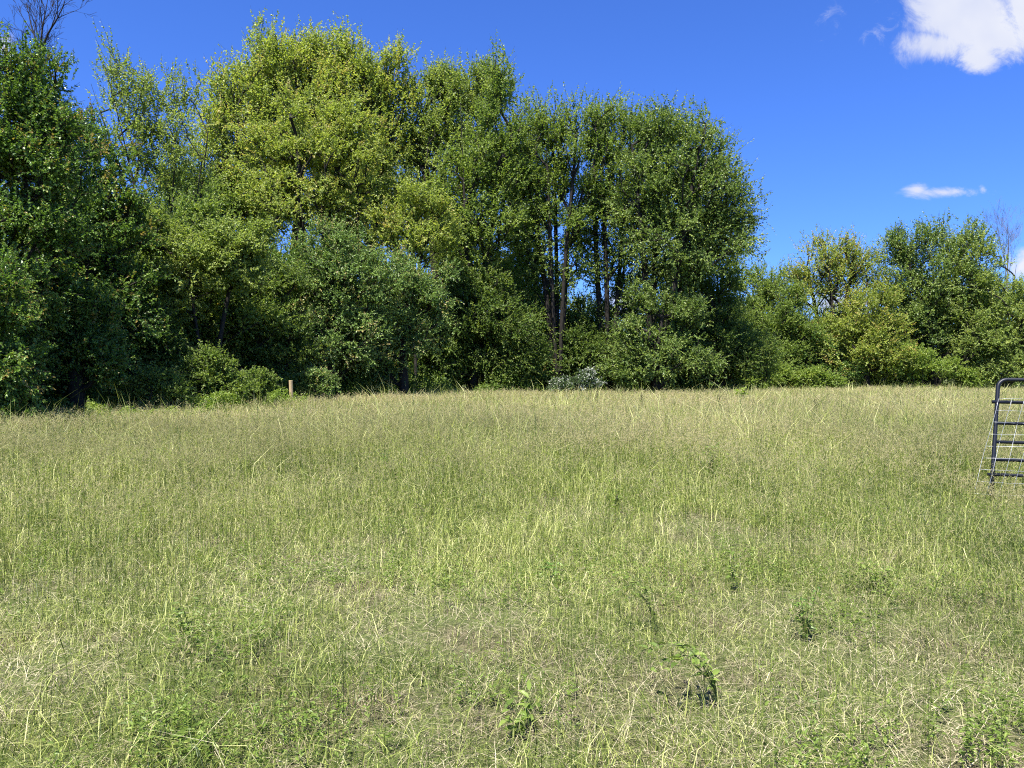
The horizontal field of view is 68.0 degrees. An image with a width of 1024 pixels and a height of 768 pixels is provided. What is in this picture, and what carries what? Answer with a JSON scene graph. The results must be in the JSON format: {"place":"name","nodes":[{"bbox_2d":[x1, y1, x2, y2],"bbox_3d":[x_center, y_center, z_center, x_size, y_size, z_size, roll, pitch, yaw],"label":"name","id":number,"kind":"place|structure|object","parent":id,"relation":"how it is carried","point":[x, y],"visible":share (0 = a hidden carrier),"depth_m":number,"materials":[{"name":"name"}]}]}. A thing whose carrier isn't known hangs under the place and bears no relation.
{"place":"outdoors","nodes":[
{"label":"outdoors","id":0,"kind":"place"},
{"bbox_2d":[0,356,1023,767],"bbox_3d":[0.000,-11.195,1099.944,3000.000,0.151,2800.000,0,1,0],"label":"ground","id":1,"kind":"structure","parent":0,"point":[720,663],"depth_m":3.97,"materials":[{"name":"plant"}]},
{"bbox_2d":[0,242,58,426],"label":"dark maple tree","id":2,"kind":"object","parent":1,"relation":"on","point":[19,361],"visible":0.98,"depth_m":17.21,"materials":[{"name":"green plant"}]},
{"bbox_2d":[0,0,95,315],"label":"bare tree","id":3,"kind":"object","parent":1,"relation":"on","point":[47,35],"visible":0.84,"depth_m":23.94,"materials":[{"name":"brown plant"}]},
{"bbox_2d":[0,18,141,406],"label":"dark maple tree","id":4,"kind":"object","parent":1,"relation":"on","point":[37,138],"visible":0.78,"depth_m":19.62,"materials":[{"name":"green plant"}]},
{"bbox_2d":[1,186,158,385],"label":"tree","id":5,"kind":"object","parent":1,"relation":"on","point":[123,261],"visible":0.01,"depth_m":25.34,"materials":[{"name":"green plant"}]},
{"bbox_2d":[31,272,148,418],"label":"hedge tree","id":6,"kind":"object","parent":1,"relation":"on","point":[89,347],"visible":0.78,"depth_m":21.18,"materials":[{"name":"green plant"}]},
{"bbox_2d":[23,97,184,397],"bbox_3d":[-13.763,-4.122,25.038,5.575,11.014,4.727,0,1,-17],"label":"hedge tree","id":7,"kind":"object","parent":1,"relation":"on","point":[120,230],"visible":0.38,"depth_m":24.67,"materials":[{"name":"green plant"}]},
{"bbox_2d":[95,268,200,396],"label":"understory tree","id":8,"kind":"object","parent":1,"relation":"on","point":[175,342],"visible":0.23,"depth_m":25.72,"materials":[{"name":"green plant"}]},
{"bbox_2d":[98,360,200,410],"bbox_3d":[-10.658,0.308,22.555,2.783,2.188,1.849,0,1,0],"label":"shrub","id":9,"kind":"object","parent":1,"relation":"on","point":[149,381],"visible":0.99,"depth_m":22.25,"materials":[{"name":"green plant"}]},
{"bbox_2d":[85,17,230,401],"bbox_3d":[-15.292,-7.249,32.932,6.054,17.115,5.010,0,1,0],"label":"airy tree","id":10,"kind":"object","parent":1,"relation":"on","point":[139,128],"visible":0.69,"depth_m":32.58,"materials":[{"name":"green plant"}]},
{"bbox_2d":[119,251,231,405],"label":"tree","id":11,"kind":"object","parent":1,"relation":"on","point":[155,291],"visible":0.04,"depth_m":28.65,"materials":[{"name":"green plant"}]},
{"bbox_2d":[170,597,200,635],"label":"broad leaved weed","id":12,"kind":"object","parent":1,"relation":"on","point":[181,612],"visible":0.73,"depth_m":4.38,"materials":[{"name":"green plant"}]},
{"bbox_2d":[85,387,307,427],"bbox_3d":[-9.474,0.736,24.259,2.524,1.272,11.986,0,1,18],"label":"ground cover","id":13,"kind":"object","parent":1,"relation":"on","point":[211,398],"visible":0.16,"depth_m":23.44,"materials":[{"name":"green plant"}]},
{"bbox_2d":[170,722,226,752],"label":"broad leaved weed","id":14,"kind":"object","parent":1,"relation":"on","point":[181,732],"visible":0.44,"depth_m":3.04,"materials":[{"name":"green plant"}]},
{"bbox_2d":[125,204,284,395],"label":"young maple tree","id":15,"kind":"object","parent":1,"relation":"on","point":[218,244],"visible":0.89,"depth_m":27.06,"materials":[{"name":"green plant"}]},
{"bbox_2d":[136,151,285,259],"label":"back row tree","id":16,"kind":"object","parent":1,"relation":"on","point":[235,197],"visible":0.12,"depth_m":43.74,"materials":[{"name":"green plant"}]},
{"bbox_2d":[161,339,263,405],"bbox_3d":[-9.682,-0.068,24.400,3.216,2.876,1.892,0,1,-11],"label":"shrub","id":17,"kind":"object","parent":1,"relation":"on","point":[225,375],"visible":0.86,"depth_m":24.19,"materials":[{"name":"green plant"}]},
{"bbox_2d":[123,172,308,399],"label":"tree","id":18,"kind":"object","parent":1,"relation":"on","point":[212,207],"visible":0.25,"depth_m":29.52,"materials":[{"name":"green plant"}]},
{"bbox_2d":[184,229,311,395],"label":"tree","id":19,"kind":"object","parent":1,"relation":"on","point":[280,254],"visible":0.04,"depth_m":33.25,"materials":[{"name":"green plant"}]},
{"bbox_2d":[227,365,282,403],"bbox_3d":[-9.043,0.340,26.511,2.083,2.068,1.804,0,1,0],"label":"shrub","id":20,"kind":"object","parent":1,"relation":"on","point":[267,383],"visible":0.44,"depth_m":26.35,"materials":[{"name":"green plant"}]},
{"bbox_2d":[176,6,363,256],"bbox_3d":[-14.595,-10.895,45.670,10.651,23.992,8.873,0,1,35],"label":"yellow oak tree","id":21,"kind":"object","parent":1,"relation":"on","point":[244,98],"visible":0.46,"depth_m":44.57,"materials":[{"name":"green plant"}]},
{"bbox_2d":[211,239,334,388],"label":"understory tree","id":22,"kind":"object","parent":1,"relation":"on","point":[276,353],"visible":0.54,"depth_m":30.56,"materials":[{"name":"green plant"}]},
{"bbox_2d":[289,380,292,398],"bbox_3d":[-7.837,0.699,27.009,0.197,1.661,0.144,0,1,0],"label":"wooden post","id":23,"kind":"object","parent":1,"relation":"on","point":[291,386],"visible":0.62,"depth_m":26.95,"materials":[{"name":"brown wood"}]},
{"bbox_2d":[207,73,405,389],"bbox_3d":[-10.979,-7.537,40.703,10.444,17.478,7.663,0,1,0],"label":"flowering maple tree","id":24,"kind":"object","parent":1,"relation":"on","point":[335,143],"visible":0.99,"depth_m":40.08,"materials":[{"name":"green plant"}]},
{"bbox_2d":[267,231,363,391],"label":"tree","id":25,"kind":"object","parent":1,"relation":"on","point":[288,247],"visible":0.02,"depth_m":36.39,"materials":[{"name":"green plant"}]},
{"bbox_2d":[297,362,341,398],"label":"shrub","id":26,"kind":"object","parent":1,"relation":"on","point":[322,377],"visible":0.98,"depth_m":29.33,"materials":[{"name":"green plant"}]},
{"bbox_2d":[268,210,430,399],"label":"olive tree","id":27,"kind":"object","parent":1,"relation":"on","point":[340,294],"visible":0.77,"depth_m":33.17,"materials":[{"name":"green plant"}]},
{"bbox_2d":[320,242,394,396],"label":"tree","id":28,"kind":"object","parent":1,"relation":"on","point":[350,373],"visible":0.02,"depth_m":39.99,"materials":[{"name":"green plant"}]},
{"bbox_2d":[277,11,440,392],"bbox_3d":[-9.827,-10.937,47.288,9.943,24.078,7.788,0,1,-25],"label":"yellow oak tree","id":29,"kind":"object","parent":1,"relation":"on","point":[362,70],"visible":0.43,"depth_m":45.93,"materials":[{"name":"green plant"}]},
{"bbox_2d":[380,450,390,473],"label":"broad leaved weed","id":30,"kind":"object","parent":1,"relation":"on","point":[385,459],"visible":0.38,"depth_m":11.01,"materials":[{"name":"green plant"}]},
{"bbox_2d":[359,245,428,392],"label":"tree","id":31,"kind":"object","parent":1,"relation":"on","point":[394,361],"visible":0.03,"depth_m":42.25,"materials":[{"name":"green plant"}]},
{"bbox_2d":[342,239,463,396],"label":"olive tree","id":32,"kind":"object","parent":1,"relation":"on","point":[425,292],"visible":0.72,"depth_m":35.52,"materials":[{"name":"green plant"}]},
{"bbox_2d":[311,152,505,271],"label":"back row tree","id":33,"kind":"object","parent":1,"relation":"on","point":[393,173],"visible":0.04,"depth_m":53.93,"materials":[{"name":"green plant"}]},
{"bbox_2d":[355,173,468,395],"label":"young oak tree","id":34,"kind":"object","parent":1,"relation":"on","point":[409,222],"visible":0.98,"depth_m":39.43,"materials":[{"name":"green plant"}]},
{"bbox_2d":[408,283,480,392],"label":"tree","id":35,"kind":"object","parent":1,"relation":"on","point":[425,360],"visible":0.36,"depth_m":41.82,"materials":[{"name":"green plant"}]},
{"bbox_2d":[386,47,523,284],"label":"tall ash tree","id":36,"kind":"object","parent":1,"relation":"on","point":[448,94],"visible":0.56,"depth_m":46.91,"materials":[{"name":"green plant"}]},
{"bbox_2d":[454,371,480,390],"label":"wood tree","id":37,"kind":"object","parent":1,"relation":"on","point":[462,382],"depth_m":52.04,"materials":[{"name":"green plant"}]},
{"bbox_2d":[421,32,548,390],"bbox_3d":[-1.826,-9.416,43.815,7.983,21.117,6.127,0,1,0],"label":"tall ash tree","id":38,"kind":"object","parent":1,"relation":"on","point":[486,144],"visible":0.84,"depth_m":43.14,"materials":[{"name":"green plant"}]},
{"bbox_2d":[408,257,564,390],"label":"understory tree","id":39,"kind":"object","parent":1,"relation":"on","point":[518,346],"visible":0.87,"depth_m":42.00,"materials":[{"name":"green plant"}]},
{"bbox_2d":[462,250,546,389],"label":"tree","id":40,"kind":"object","parent":1,"relation":"on","point":[504,268],"visible":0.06,"depth_m":47.34,"materials":[{"name":"green plant"}]},
{"bbox_2d":[0,385,1023,767],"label":"tall grass stems","id":41,"kind":"object","parent":1,"relation":"on","point":[470,487],"visible":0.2,"depth_m":6.82,"materials":[{"name":"green plant"}]},
{"bbox_2d":[0,464,1023,767],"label":"dry thatch","id":42,"kind":"object","parent":1,"relation":"on","point":[452,646],"visible":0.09,"depth_m":3.84,"materials":[{"name":"beige plant"}]},
{"bbox_2d":[0,437,1023,767],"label":"weeds","id":43,"kind":"object","parent":1,"relation":"on","point":[970,721],"visible":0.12,"depth_m":4.16,"materials":[{"name":"green plant"}]},
{"bbox_2d":[0,424,1023,767],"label":"dry stalks","id":44,"kind":"object","parent":1,"relation":"on","point":[536,628],"visible":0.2,"depth_m":4.49,"materials":[{"name":"beige plant"}]},
{"bbox_2d":[1,366,1023,420],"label":"undergrowth","id":45,"kind":"object","parent":1,"relation":"on","point":[350,385],"visible":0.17,"depth_m":37.43,"materials":[{"name":"green plant"}]},
{"bbox_2d":[496,680,541,737],"bbox_3d":[0.036,1.401,3.194,0.135,0.159,0.430,0,1,17],"label":"broad leaved weed","id":46,"kind":"object","parent":1,"relation":"on","point":[525,712],"visible":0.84,"depth_m":3.21,"materials":[{"name":"green plant"}]},
{"bbox_2d":[481,109,579,296],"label":"back row tree","id":47,"kind":"object","parent":1,"relation":"on","point":[510,251],"visible":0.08,"depth_m":54.07,"materials":[{"name":"green plant"}]},
{"bbox_2d":[496,280,571,390],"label":"tree","id":48,"kind":"object","parent":1,"relation":"on","point":[539,307],"visible":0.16,"depth_m":46.21,"materials":[{"name":"green plant"}]},
{"bbox_2d":[497,243,585,390],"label":"tree","id":49,"kind":"object","parent":1,"relation":"on","point":[519,260],"visible":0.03,"depth_m":52.97,"materials":[{"name":"green plant"}]},
{"bbox_2d":[541,562,563,583],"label":"broad leaved weed","id":50,"kind":"object","parent":1,"relation":"on","point":[552,574],"visible":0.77,"depth_m":5.54,"materials":[{"name":"green plant"}]},
{"bbox_2d":[490,80,632,382],"bbox_3d":[2.747,-8.521,45.855,9.085,19.263,6.404,0,1,0],"label":"multi stem tree","id":51,"kind":"object","parent":1,"relation":"on","point":[561,168],"visible":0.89,"depth_m":45.25,"materials":[{"name":"green plant"}]},
{"bbox_2d":[545,365,606,393],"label":"flowering shrub","id":52,"kind":"object","parent":1,"relation":"on","point":[583,378],"visible":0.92,"depth_m":41.54,"materials":[{"name":"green plant"}]},
{"bbox_2d":[566,287,595,387],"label":"tree","id":53,"kind":"object","parent":1,"relation":"on","point":[588,299],"visible":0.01,"depth_m":56.43,"materials":[{"name":"green plant"}]},
{"bbox_2d":[559,289,615,389],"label":"tree","id":54,"kind":"object","parent":1,"relation":"on","point":[578,315],"visible":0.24,"depth_m":47.06,"materials":[{"name":"green plant"}]},
{"bbox_2d":[531,316,647,389],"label":"understory tree","id":55,"kind":"object","parent":1,"relation":"on","point":[570,337],"visible":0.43,"depth_m":45.80,"materials":[{"name":"green plant"}]},
{"bbox_2d":[556,89,667,390],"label":"slender tree","id":56,"kind":"object","parent":1,"relation":"on","point":[597,238],"visible":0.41,"depth_m":46.40,"materials":[{"name":"green plant"}]},
{"bbox_2d":[607,478,622,510],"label":"broad leaved weed","id":57,"kind":"object","parent":1,"relation":"on","point":[615,500],"visible":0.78,"depth_m":8.37,"materials":[{"name":"green plant"}]},
{"bbox_2d":[604,566,656,633],"bbox_3d":[0.678,1.279,4.459,0.308,0.383,0.253,-1,1,-39],"label":"bramble","id":58,"kind":"object","parent":1,"relation":"on","point":[649,605],"visible":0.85,"depth_m":4.46,"materials":[{"name":"green plant"}]},
{"bbox_2d":[581,260,682,389],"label":"tree","id":59,"kind":"object","parent":1,"relation":"on","point":[626,309],"visible":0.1,"depth_m":48.37,"materials":[{"name":"green plant"}]},
{"bbox_2d":[608,354,661,391],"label":"shrub","id":60,"kind":"object","parent":1,"relation":"on","point":[625,378],"visible":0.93,"depth_m":42.12,"materials":[{"name":"green plant"}]},
{"bbox_2d":[587,275,732,394],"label":"young ash tree","id":61,"kind":"object","parent":1,"relation":"on","point":[701,359],"visible":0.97,"depth_m":42.51,"materials":[{"name":"green plant"}]},
{"bbox_2d":[639,641,721,707],"bbox_3d":[0.777,1.323,3.487,0.360,0.290,0.337,0,1,-21],"label":"bramble","id":62,"kind":"object","parent":1,"relation":"on","point":[696,659],"visible":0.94,"depth_m":3.44,"materials":[{"name":"green plant"}]},
{"bbox_2d":[591,89,774,389],"bbox_3d":[10.149,-8.120,45.117,10.559,18.571,8.294,0,1,-15],"label":"great maple tree","id":63,"kind":"object","parent":1,"relation":"on","point":[690,162],"visible":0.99,"depth_m":43.81,"materials":[{"name":"green plant"}]},
{"bbox_2d":[659,287,712,389],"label":"tree","id":64,"kind":"object","parent":1,"relation":"on","point":[690,347],"visible":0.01,"depth_m":50.29,"materials":[{"name":"green plant"}]},
{"bbox_2d":[613,112,763,389],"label":"back row tree","id":65,"kind":"object","parent":1,"relation":"on","point":[742,261],"visible":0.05,"depth_m":55.18,"materials":[{"name":"green plant"}]},
{"bbox_2d":[677,278,722,384],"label":"tree","id":66,"kind":"object","parent":1,"relation":"on","point":[708,306],"depth_m":58.44,"materials":[{"name":"green plant"}]},
{"bbox_2d":[686,442,728,478],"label":"broad leaved weed","id":67,"kind":"object","parent":1,"relation":"on","point":[709,454],"visible":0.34,"depth_m":10.58,"materials":[{"name":"green plant"}]},
{"bbox_2d":[658,244,797,390],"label":"understory tree","id":68,"kind":"object","parent":1,"relation":"on","point":[726,330],"visible":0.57,"depth_m":47.04,"materials":[{"name":"green plant"}]},
{"bbox_2d":[703,301,764,388],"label":"tree","id":69,"kind":"object","parent":1,"relation":"on","point":[748,315],"visible":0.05,"depth_m":53.92,"materials":[{"name":"green plant"}]},
{"bbox_2d":[725,546,742,592],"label":"broad leaved weed","id":70,"kind":"object","parent":1,"relation":"on","point":[733,558],"visible":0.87,"depth_m":5.34,"materials":[{"name":"green plant"}]},
{"bbox_2d":[734,387,747,396],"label":"broad leaved weed","id":71,"kind":"object","parent":1,"relation":"on","point":[743,391],"visible":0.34,"depth_m":33.62,"materials":[{"name":"green plant"}]},
{"bbox_2d":[708,255,823,381],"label":"round tree","id":72,"kind":"object","parent":1,"relation":"on","point":[768,298],"visible":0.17,"depth_m":60.81,"materials":[{"name":"green plant"}]},
{"bbox_2d":[742,344,796,389],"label":"sapling","id":73,"kind":"object","parent":1,"relation":"on","point":[784,372],"visible":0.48,"depth_m":52.58,"materials":[{"name":"green plant"}]},
{"bbox_2d":[736,269,844,387],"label":"tree","id":74,"kind":"object","parent":1,"relation":"on","point":[786,309],"visible":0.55,"depth_m":55.39,"materials":[{"name":"green plant"}]},
{"bbox_2d":[787,584,819,640],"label":"holly seedling","id":75,"kind":"object","parent":1,"relation":"on","point":[806,630],"visible":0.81,"depth_m":4.32,"materials":[{"name":"green plant"}]},
{"bbox_2d":[764,309,873,388],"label":"understory tree","id":76,"kind":"object","parent":1,"relation":"on","point":[853,371],"visible":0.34,"depth_m":55.71,"materials":[{"name":"green plant"}]},
{"bbox_2d":[787,363,853,389],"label":"shrub","id":77,"kind":"object","parent":1,"relation":"on","point":[814,377],"visible":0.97,"depth_m":52.99,"materials":[{"name":"green plant"}]},
{"bbox_2d":[807,298,860,386],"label":"tree","id":78,"kind":"object","parent":1,"relation":"on","point":[839,313],"visible":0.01,"depth_m":60.42,"materials":[{"name":"green plant"}]},
{"bbox_2d":[772,224,900,320],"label":"bronze tree","id":79,"kind":"object","parent":1,"relation":"on","point":[837,263],"visible":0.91,"depth_m":59.10,"materials":[{"name":"green plant"}]},
{"bbox_2d":[810,297,874,383],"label":"tree","id":80,"kind":"object","parent":1,"relation":"on","point":[836,322],"depth_m":64.17,"materials":[{"name":"green plant"}]},
{"bbox_2d":[801,277,926,386],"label":"bronze tree","id":81,"kind":"object","parent":1,"relation":"on","point":[875,340],"visible":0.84,"depth_m":55.76,"materials":[{"name":"green plant"}]},
{"bbox_2d":[749,381,986,389],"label":"weeds","id":82,"kind":"object","parent":1,"relation":"on","point":[924,385],"visible":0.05,"depth_m":59.55,"materials":[{"name":"green plant"}]},
{"bbox_2d":[850,558,894,592],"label":"broad leaved weed","id":83,"kind":"object","parent":1,"relation":"on","point":[878,573],"visible":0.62,"depth_m":5.26,"materials":[{"name":"green plant"}]},
{"bbox_2d":[856,360,902,385],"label":"wood tree","id":84,"kind":"object","parent":1,"relation":"on","point":[877,376],"visible":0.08,"depth_m":63.20,"materials":[{"name":"green plant"}]},
{"bbox_2d":[897,331,927,384],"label":"wood tree","id":85,"kind":"object","parent":1,"relation":"on","point":[904,376],"visible":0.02,"depth_m":69.80,"materials":[{"name":"green plant"}]},
{"bbox_2d":[878,339,969,386],"bbox_3d":[30.127,-1.235,56.059,6.694,4.448,3.915,0,1,0],"label":"shrub","id":86,"kind":"object","parent":1,"relation":"on","point":[920,368],"visible":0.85,"depth_m":55.52,"materials":[{"name":"green plant"}]},
{"bbox_2d":[898,299,956,384],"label":"tree","id":87,"kind":"object","parent":1,"relation":"on","point":[925,342],"visible":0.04,"depth_m":62.58,"materials":[{"name":"green plant"}]},
{"bbox_2d":[865,207,1006,385],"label":"spreading tree","id":88,"kind":"object","parent":1,"relation":"on","point":[917,283],"visible":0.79,"depth_m":58.95,"materials":[{"name":"green plant"}]},
{"bbox_2d":[867,262,1023,381],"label":"back row tree","id":89,"kind":"object","parent":1,"relation":"on","point":[999,291],"visible":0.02,"depth_m":65.56,"materials":[{"name":"green plant"}]},
{"bbox_2d":[945,330,997,383],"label":"wood tree","id":90,"kind":"object","parent":1,"relation":"on","point":[974,360],"visible":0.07,"depth_m":69.05,"materials":[{"name":"green plant"}]},
{"bbox_2d":[954,364,991,388],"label":"sapling","id":91,"kind":"object","parent":1,"relation":"on","point":[968,377],"visible":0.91,"depth_m":56.68,"materials":[{"name":"green plant"}]},
{"bbox_2d":[935,226,1023,389],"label":"spreading tree","id":92,"kind":"object","parent":1,"relation":"on","point":[1009,304],"visible":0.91,"depth_m":57.20,"materials":[{"name":"green plant"}]},
{"bbox_2d":[975,378,1023,497],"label":"metal gate","id":93,"kind":"structure","parent":1,"relation":"on","point":[996,423],"depth_m":9.17,"materials":[{"name":"grey metal"}]},
{"bbox_2d":[980,197,1022,335],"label":"bare tree","id":94,"kind":"object","parent":1,"relation":"on","point":[997,236],"visible":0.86,"depth_m":60.67,"materials":[{"name":"brown plant"}]},
{"bbox_2d":[980,344,1023,387],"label":"shrub","id":95,"kind":"object","parent":1,"relation":"on","point":[1011,361],"visible":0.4,"depth_m":57.44,"materials":[{"name":"green plant"}]},
{"bbox_2d":[0,0,1023,334],"label":"sky","id":96,"kind":"structure","parent":0,"point":[867,115],"materials":[{"name":"blue"}]}
]}

